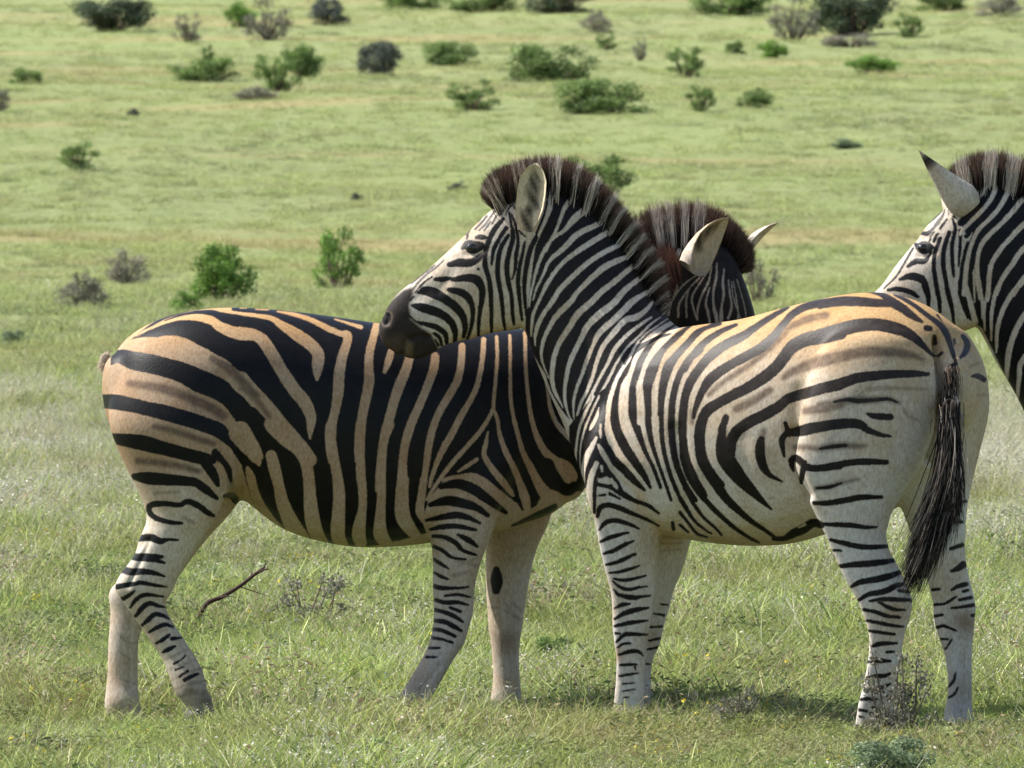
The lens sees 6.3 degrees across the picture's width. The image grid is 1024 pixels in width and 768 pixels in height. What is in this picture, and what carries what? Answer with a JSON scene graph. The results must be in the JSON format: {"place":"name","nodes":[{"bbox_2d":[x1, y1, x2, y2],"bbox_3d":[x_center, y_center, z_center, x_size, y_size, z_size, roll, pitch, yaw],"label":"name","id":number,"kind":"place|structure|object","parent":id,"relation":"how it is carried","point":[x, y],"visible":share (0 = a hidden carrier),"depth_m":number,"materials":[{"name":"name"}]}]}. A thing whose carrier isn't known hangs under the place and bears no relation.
{"place":"outdoors","nodes":[
{"label":"outdoors","id":0,"kind":"place"},
{"bbox_2d":[0,0,1023,767],"bbox_3d":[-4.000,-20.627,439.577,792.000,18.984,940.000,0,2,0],"label":"ground","id":1,"kind":"structure","parent":0,"point":[702,136],"depth_m":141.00,"materials":[{"name":"green plant"}]},
{"bbox_2d":[0,86,11,110],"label":"shrub","id":2,"kind":"object","parent":1,"relation":"on","point":[2,105],"visible":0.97,"depth_m":150.98,"materials":[{"name":"grey plant"}]},
{"bbox_2d":[0,329,27,346],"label":"shrub","id":3,"kind":"object","parent":1,"relation":"on","point":[11,334],"visible":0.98,"depth_m":69.92,"materials":[{"name":"green plant"}]},
{"bbox_2d":[6,67,44,83],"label":"shrub","id":4,"kind":"object","parent":1,"relation":"on","point":[21,73],"visible":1,"depth_m":163.28,"materials":[{"name":"green plant"}]},
{"bbox_2d":[56,141,100,170],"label":"shrub","id":5,"kind":"object","parent":1,"relation":"on","point":[76,151],"visible":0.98,"depth_m":127.31,"materials":[{"name":"green plant"}]},
{"bbox_2d":[52,269,111,306],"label":"shrub","id":6,"kind":"object","parent":1,"relation":"on","point":[91,286],"visible":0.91,"depth_m":76.82,"materials":[{"name":"grey plant"}]},
{"bbox_2d":[64,0,159,31],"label":"shrub","id":7,"kind":"object","parent":1,"relation":"on","point":[103,17],"visible":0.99,"depth_m":241.73,"materials":[{"name":"green plant"}]},
{"bbox_2d":[103,247,152,283],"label":"shrub","id":8,"kind":"object","parent":1,"relation":"on","point":[116,275],"visible":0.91,"depth_m":90.83,"materials":[{"name":"grey plant"}]},
{"bbox_2d":[127,108,140,116],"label":"shrub","id":9,"kind":"object","parent":1,"relation":"on","point":[135,112],"visible":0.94,"depth_m":146.78,"materials":[{"name":"grey plant"}]},
{"bbox_2d":[169,11,201,41],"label":"shrub","id":10,"kind":"object","parent":1,"relation":"on","point":[186,33],"visible":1,"depth_m":235.59,"materials":[{"name":"grey plant"}]},
{"bbox_2d":[168,290,206,312],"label":"shrub","id":11,"kind":"object","parent":1,"relation":"on","point":[182,302],"visible":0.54,"depth_m":74.97,"materials":[{"name":"green plant"}]},
{"bbox_2d":[166,56,241,81],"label":"shrub","id":12,"kind":"object","parent":1,"relation":"on","point":[213,69],"visible":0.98,"depth_m":172.06,"materials":[{"name":"green plant"}]},
{"bbox_2d":[201,44,215,59],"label":"shrub","id":13,"kind":"object","parent":1,"relation":"on","point":[207,56],"visible":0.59,"depth_m":212.68,"materials":[{"name":"green plant"}]},
{"bbox_2d":[187,239,262,302],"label":"shrub","id":14,"kind":"object","parent":1,"relation":"on","point":[219,276],"visible":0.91,"depth_m":77.60,"materials":[{"name":"green plant"}]},
{"bbox_2d":[194,558,273,625],"bbox_3d":[-1.054,0.812,34.975,0.322,0.313,0.163,0,2,0],"label":"fallen branch","id":15,"kind":"object","parent":1,"relation":"on","point":[227,593],"visible":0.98,"depth_m":34.97,"materials":[{"name":"brown wood"}]},
{"bbox_2d":[222,0,258,27],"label":"shrub","id":16,"kind":"object","parent":1,"relation":"on","point":[238,10],"visible":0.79,"depth_m":249.78,"materials":[{"name":"green plant"}]},
{"bbox_2d":[231,86,281,99],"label":"shrub","id":17,"kind":"object","parent":1,"relation":"on","point":[256,92],"visible":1,"depth_m":152.62,"materials":[{"name":"grey plant"}]},
{"bbox_2d":[240,0,294,40],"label":"shrub","id":18,"kind":"object","parent":1,"relation":"on","point":[265,35],"visible":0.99,"depth_m":236.25,"materials":[{"name":"grey plant"}]},
{"bbox_2d":[252,47,303,91],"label":"shrub","id":19,"kind":"object","parent":1,"relation":"on","point":[279,83],"visible":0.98,"depth_m":157.16,"materials":[{"name":"green plant"}]},
{"bbox_2d":[280,43,326,77],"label":"shrub","id":20,"kind":"object","parent":1,"relation":"on","point":[306,62],"visible":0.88,"depth_m":175.51,"materials":[{"name":"green plant"}]},
{"bbox_2d":[266,566,353,623],"bbox_3d":[-0.751,0.830,34.711,0.327,0.308,0.179,1,2,23],"label":"wild herb","id":21,"kind":"object","parent":1,"relation":"on","point":[330,591],"visible":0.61,"depth_m":34.70,"materials":[{"name":"grey plant"}]},
{"bbox_2d":[307,0,351,24],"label":"shrub","id":22,"kind":"object","parent":1,"relation":"on","point":[321,12],"visible":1,"depth_m":250.36,"materials":[{"name":"grey plant"}]},
{"bbox_2d":[309,224,368,289],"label":"shrub","id":23,"kind":"object","parent":1,"relation":"on","point":[328,245],"visible":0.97,"depth_m":87.62,"materials":[{"name":"green plant"}]},
{"bbox_2d":[350,192,363,199],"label":"shrub","id":24,"kind":"object","parent":1,"relation":"on","point":[356,196],"visible":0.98,"depth_m":113.47,"materials":[{"name":"grey plant"}]},
{"bbox_2d":[353,39,405,76],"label":"shrub","id":25,"kind":"object","parent":1,"relation":"on","point":[383,57],"visible":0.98,"depth_m":181.13,"materials":[{"name":"grey plant"}]},
{"bbox_2d":[380,0,445,9],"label":"shrub","id":26,"kind":"object","parent":1,"relation":"on","point":[418,4],"visible":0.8,"depth_m":287.56,"materials":[{"name":"green plant"}]},
{"bbox_2d":[96,196,777,723],"bbox_3d":[-0.234,0.263,30.470,2.271,1.793,0.630,0,2,-14],"label":"zebra","id":27,"kind":"object","parent":1,"relation":"on","point":[460,456],"visible":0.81,"depth_m":30.15},
{"bbox_2d":[417,40,485,66],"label":"shrub","id":28,"kind":"object","parent":1,"relation":"on","point":[443,55],"visible":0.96,"depth_m":213.46,"materials":[{"name":"green plant"}]},
{"bbox_2d":[447,181,469,189],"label":"shrub","id":29,"kind":"object","parent":1,"relation":"on","point":[453,186],"visible":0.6,"depth_m":119.93,"materials":[{"name":"green plant"}]},
{"bbox_2d":[444,77,500,109],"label":"shrub","id":30,"kind":"object","parent":1,"relation":"on","point":[467,98],"visible":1,"depth_m":146.03,"materials":[{"name":"green plant"}]},
{"bbox_2d":[438,0,521,12],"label":"shrub","id":31,"kind":"object","parent":1,"relation":"on","point":[475,5],"visible":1,"depth_m":261.35,"materials":[{"name":"green plant"}]},
{"bbox_2d":[502,41,601,81],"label":"shrub","id":32,"kind":"object","parent":1,"relation":"on","point":[541,62],"visible":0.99,"depth_m":177.07,"materials":[{"name":"green plant"}]},
{"bbox_2d":[520,0,593,13],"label":"shrub","id":33,"kind":"object","parent":1,"relation":"on","point":[557,6],"visible":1,"depth_m":258.57,"materials":[{"name":"green plant"}]},
{"bbox_2d":[534,635,588,656],"bbox_3d":[0.174,0.954,33.228,0.213,0.117,0.154,-1,2,-35],"label":"wild herb","id":34,"kind":"object","parent":1,"relation":"on","point":[544,641],"visible":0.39,"depth_m":33.20,"materials":[{"name":"green plant"}]},
{"bbox_2d":[578,9,614,32],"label":"shrub","id":35,"kind":"object","parent":1,"relation":"on","point":[598,27],"visible":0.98,"depth_m":246.68,"materials":[{"name":"grey plant"}]},
{"bbox_2d":[546,77,653,113],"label":"shrub","id":36,"kind":"object","parent":1,"relation":"on","point":[590,97],"visible":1,"depth_m":144.31,"materials":[{"name":"green plant"}]},
{"bbox_2d":[568,154,639,193],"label":"shrub","id":37,"kind":"object","parent":1,"relation":"on","point":[610,170],"visible":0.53,"depth_m":117.08,"materials":[{"name":"green plant"}]},
{"bbox_2d":[594,31,617,49],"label":"shrub","id":38,"kind":"object","parent":1,"relation":"on","point":[602,42],"visible":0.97,"depth_m":222.22,"materials":[{"name":"green plant"}]},
{"bbox_2d":[630,36,646,60],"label":"shrub","id":39,"kind":"object","parent":1,"relation":"on","point":[638,52],"visible":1,"depth_m":216.00,"materials":[{"name":"grey plant"}]},
{"bbox_2d":[378,151,988,728],"bbox_3d":[0.621,0.192,29.877,2.075,1.888,0.694,1,2,30],"label":"zebra","id":40,"kind":"object","parent":1,"relation":"on","point":[846,425],"visible":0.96,"depth_m":29.69},
{"bbox_2d":[664,46,706,77],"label":"shrub","id":41,"kind":"object","parent":1,"relation":"on","point":[690,66],"visible":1,"depth_m":178.28,"materials":[{"name":"green plant"}]},
{"bbox_2d":[684,83,716,111],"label":"shrub","id":42,"kind":"object","parent":1,"relation":"on","point":[706,93],"visible":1,"depth_m":144.68,"materials":[{"name":"green plant"}]},
{"bbox_2d":[688,0,776,15],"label":"shrub","id":43,"kind":"object","parent":1,"relation":"on","point":[732,7],"visible":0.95,"depth_m":261.38,"materials":[{"name":"green plant"}]},
{"bbox_2d":[708,682,758,728],"bbox_3d":[0.696,1.037,29.473,0.164,0.183,0.125,-2,2,-42],"label":"wild herb","id":44,"kind":"object","parent":1,"relation":"on","point":[721,709],"visible":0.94,"depth_m":29.47,"materials":[{"name":"grey plant"}]},
{"bbox_2d":[724,40,747,53],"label":"shrub","id":45,"kind":"object","parent":1,"relation":"on","point":[737,46],"visible":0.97,"depth_m":222.82,"materials":[{"name":"green plant"}]},
{"bbox_2d":[732,87,774,108],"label":"shrub","id":46,"kind":"object","parent":1,"relation":"on","point":[759,99],"visible":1,"depth_m":146.87,"materials":[{"name":"green plant"}]},
{"bbox_2d":[744,257,780,304],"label":"shrub","id":47,"kind":"object","parent":1,"relation":"on","point":[760,282],"visible":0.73,"depth_m":79.57,"materials":[{"name":"grey plant"}]},
{"bbox_2d":[756,38,791,57],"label":"shrub","id":48,"kind":"object","parent":1,"relation":"on","point":[769,46],"visible":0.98,"depth_m":218.95,"materials":[{"name":"green plant"}]},
{"bbox_2d":[765,0,823,40],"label":"shrub","id":49,"kind":"object","parent":1,"relation":"on","point":[792,31],"visible":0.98,"depth_m":234.30,"materials":[{"name":"grey plant"}]},
{"bbox_2d":[829,138,864,148],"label":"shrub","id":50,"kind":"object","parent":1,"relation":"on","point":[842,143],"visible":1,"depth_m":134.90,"materials":[{"name":"green plant"}]},
{"bbox_2d":[819,32,879,46],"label":"shrub","id":51,"kind":"object","parent":1,"relation":"on","point":[834,40],"visible":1,"depth_m":227.74,"materials":[{"name":"grey plant"}]},
{"bbox_2d":[803,0,899,35],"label":"shrub","id":52,"kind":"object","parent":1,"relation":"on","point":[854,15],"visible":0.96,"depth_m":239.78,"materials":[{"name":"green plant"}]},
{"bbox_2d":[844,53,902,73],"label":"shrub","id":53,"kind":"object","parent":1,"relation":"on","point":[868,64],"visible":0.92,"depth_m":190.27,"materials":[{"name":"green plant"}]},
{"bbox_2d":[846,735,937,767],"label":"wild herb","id":54,"kind":"object","parent":1,"relation":"on","point":[870,751],"visible":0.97,"depth_m":27.30,"materials":[{"name":"green plant"}]},
{"bbox_2d":[856,640,944,733],"bbox_3d":[1.215,0.977,29.136,0.291,0.351,0.218,0,2,-10],"label":"wild herb","id":55,"kind":"object","parent":1,"relation":"on","point":[902,699],"visible":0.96,"depth_m":29.15,"materials":[{"name":"grey plant"}]},
{"bbox_2d":[892,12,925,37],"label":"shrub","id":56,"kind":"object","parent":1,"relation":"on","point":[910,30],"visible":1,"depth_m":237.40,"materials":[{"name":"green plant"}]},
{"bbox_2d":[908,0,968,11],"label":"shrub","id":57,"kind":"object","parent":1,"relation":"on","point":[941,4],"visible":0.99,"depth_m":274.10,"materials":[{"name":"green plant"}]},
{"bbox_2d":[876,145,1023,409],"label":"zebra","id":58,"kind":"object","parent":1,"relation":"on","point":[960,264],"visible":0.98,"depth_m":30.54},
{"bbox_2d":[973,0,1023,16],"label":"shrub","id":59,"kind":"object","parent":1,"relation":"on","point":[1004,5],"visible":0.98,"depth_m":267.90,"materials":[{"name":"grey plant"}]}
]}

